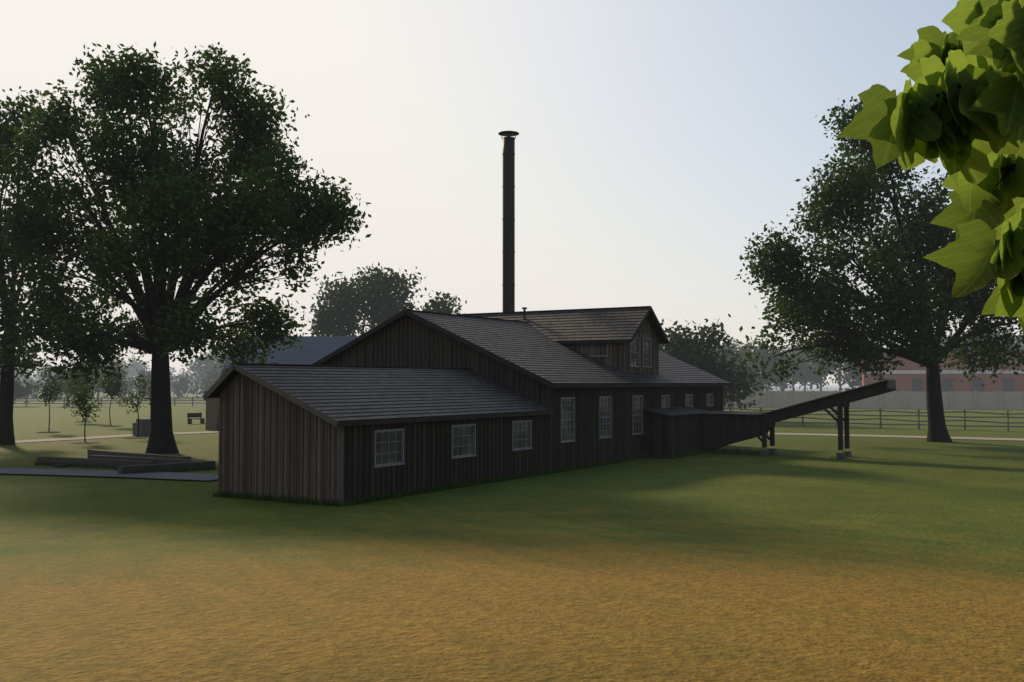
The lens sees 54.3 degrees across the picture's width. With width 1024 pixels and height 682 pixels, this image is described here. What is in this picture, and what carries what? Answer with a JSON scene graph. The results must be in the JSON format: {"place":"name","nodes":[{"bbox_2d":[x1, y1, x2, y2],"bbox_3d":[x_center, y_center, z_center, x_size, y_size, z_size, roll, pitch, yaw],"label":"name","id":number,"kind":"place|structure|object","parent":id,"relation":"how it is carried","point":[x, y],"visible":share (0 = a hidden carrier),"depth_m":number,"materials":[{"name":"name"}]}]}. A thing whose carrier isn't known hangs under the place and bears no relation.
{"place":"outdoors","nodes":[
{"label":"outdoors","id":0,"kind":"place"},
{"bbox_2d":[0,468,217,480],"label":"path","id":1,"kind":"structure","parent":0,"point":[171,475],"depth_m":39.02,"materials":[{"name":"grey concrete"}]},
{"bbox_2d":[132,419,149,435],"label":"trash bin","id":2,"kind":"object","parent":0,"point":[144,427],"visible":0.63,"depth_m":67.48,"materials":[{"name":"grey metal"}]},
{"bbox_2d":[0,0,1022,384],"label":"sky","id":3,"kind":"structure","parent":0,"point":[655,138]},
{"bbox_2d":[0,385,1023,681],"bbox_3d":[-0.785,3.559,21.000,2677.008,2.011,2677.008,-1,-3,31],"label":"lawn","id":4,"kind":"structure","parent":0,"point":[870,559],"depth_m":16.19,"materials":[{"name":"green plant"}]},
{"bbox_2d":[0,86,82,444],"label":"tree","id":5,"kind":"object","parent":4,"relation":"on","point":[11,361],"visible":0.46,"depth_m":57.62,"materials":[{"name":"green plant"}]},
{"bbox_2d":[33,360,150,441],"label":"young trees","id":6,"kind":"object","parent":4,"relation":"on","point":[76,390],"visible":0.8,"depth_m":72.55,"materials":[{"name":"green plant"}]},
{"bbox_2d":[41,421,148,443],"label":"mulch rings","id":7,"kind":"object","parent":4,"relation":"on","point":[92,442],"visible":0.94,"depth_m":64.89,"materials":[{"name":"brown soil"}]},
{"bbox_2d":[13,397,205,406],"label":"fence","id":8,"kind":"object","parent":4,"relation":"on","point":[101,400],"visible":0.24,"depth_m":151.32,"materials":[{"name":"brown wood"}]},
{"bbox_2d":[36,449,214,473],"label":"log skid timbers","id":9,"kind":"object","parent":4,"relation":"on","point":[135,461],"visible":0.88,"depth_m":42.46,"materials":[{"name":"brown wood"}]},
{"bbox_2d":[0,41,371,453],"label":"tree limbs","id":10,"kind":"object","parent":4,"relation":"on","point":[162,188],"visible":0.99,"depth_m":50.27,"materials":[{"name":"green plant"}]},
{"bbox_2d":[187,412,204,423],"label":"park bench","id":11,"kind":"object","parent":4,"relation":"on","point":[190,416],"visible":0.96,"depth_m":87.73,"materials":[{"name":"brown wood"}]},
{"bbox_2d":[204,391,218,430],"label":"wall","id":12,"kind":"structure","parent":4,"relation":"on","point":[212,413],"depth_m":75.34,"materials":[{"name":"brick"}]},
{"bbox_2d":[219,336,358,377],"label":"background building roof","id":13,"kind":"structure","parent":4,"relation":"on","point":[314,349],"depth_m":86.37,"materials":[{"name":"grey"}]},
{"bbox_2d":[302,262,466,335],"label":"tree","id":14,"kind":"object","parent":4,"relation":"on","point":[343,316],"visible":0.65,"depth_m":116.91,"materials":[{"name":"green plant"}]},
{"bbox_2d":[33,448,855,506],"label":"grass","id":15,"kind":"structure","parent":4,"relation":"on","point":[453,486],"depth_m":36.30,"materials":[{"name":"green plant"}]},
{"bbox_2d":[202,306,730,505],"bbox_3d":[-1.939,2.015,47.266,15.915,7.788,34.547,-1,-3,31],"label":"sawmill","id":16,"kind":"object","parent":4,"relation":"on","point":[404,399],"visible":0.84,"depth_m":39.06,"materials":[{"name":"brown wood"}]},
{"bbox_2d":[498,131,518,311],"bbox_3d":[-0.196,-5.412,58.410,1.240,13.940,1.240,-1,-3,31],"label":"smokestack","id":17,"kind":"object","parent":16,"relation":"on","point":[508,251],"visible":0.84,"depth_m":58.19,"materials":[{"name":"metal"}]},
{"bbox_2d":[522,307,526,318],"bbox_3d":[0.669,-1.323,53.279,0.200,0.945,0.200,-1,-3,31],"label":"roof vent pipe","id":18,"kind":"object","parent":16,"relation":"on","point":[524,312],"visible":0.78,"depth_m":53.26,"materials":[{"name":"metal"}]},
{"bbox_2d":[0,321,1023,405],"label":"distant trees","id":19,"kind":"object","parent":4,"relation":"on","point":[206,376],"visible":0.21,"depth_m":204.57,"materials":[{"name":"green plant"}]},
{"bbox_2d":[659,314,765,410],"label":"tree right of mill trunk limbs","id":20,"kind":"object","parent":4,"relation":"on","point":[699,357],"visible":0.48,"depth_m":94.16,"materials":[{"name":"green plant"}]},
{"bbox_2d":[700,380,895,458],"bbox_3d":[14.028,3.833,49.681,9.476,3.804,1.873,-1,-3,31],"label":"slab conveyor chute","id":21,"kind":"object","parent":4,"relation":"on","point":[719,429],"visible":0.98,"depth_m":49.66,"materials":[{"name":"brown wood"}]},
{"bbox_2d":[723,406,1023,431],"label":"split rail fence","id":22,"kind":"object","parent":4,"relation":"on","point":[918,415],"visible":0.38,"depth_m":77.76,"materials":[{"name":"brown wood"}]},
{"bbox_2d":[725,390,1023,409],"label":"concrete boundary wall","id":23,"kind":"structure","parent":4,"relation":"on","point":[1000,400],"depth_m":137.26,"materials":[{"name":"grey concrete"}]},
{"bbox_2d":[728,96,1023,441],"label":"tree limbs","id":24,"kind":"object","parent":4,"relation":"on","point":[895,286],"visible":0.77,"depth_m":60.48,"materials":[{"name":"green plant"}]},
{"bbox_2d":[15,418,1023,442],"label":"gravel path","id":25,"kind":"structure","parent":0,"point":[127,435],"depth_m":66.47,"materials":[{"name":"beige gravel"}]},
{"bbox_2d":[836,0,1023,334],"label":"leaves","id":26,"kind":"object","parent":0,"point":[957,108],"visible":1,"depth_m":2.48,"materials":[{"name":"green plant"}]},
{"bbox_2d":[862,349,1023,391],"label":"red brick building","id":27,"kind":"structure","parent":0,"point":[910,376],"depth_m":159.11,"materials":[{"name":"brick"}]}
]}

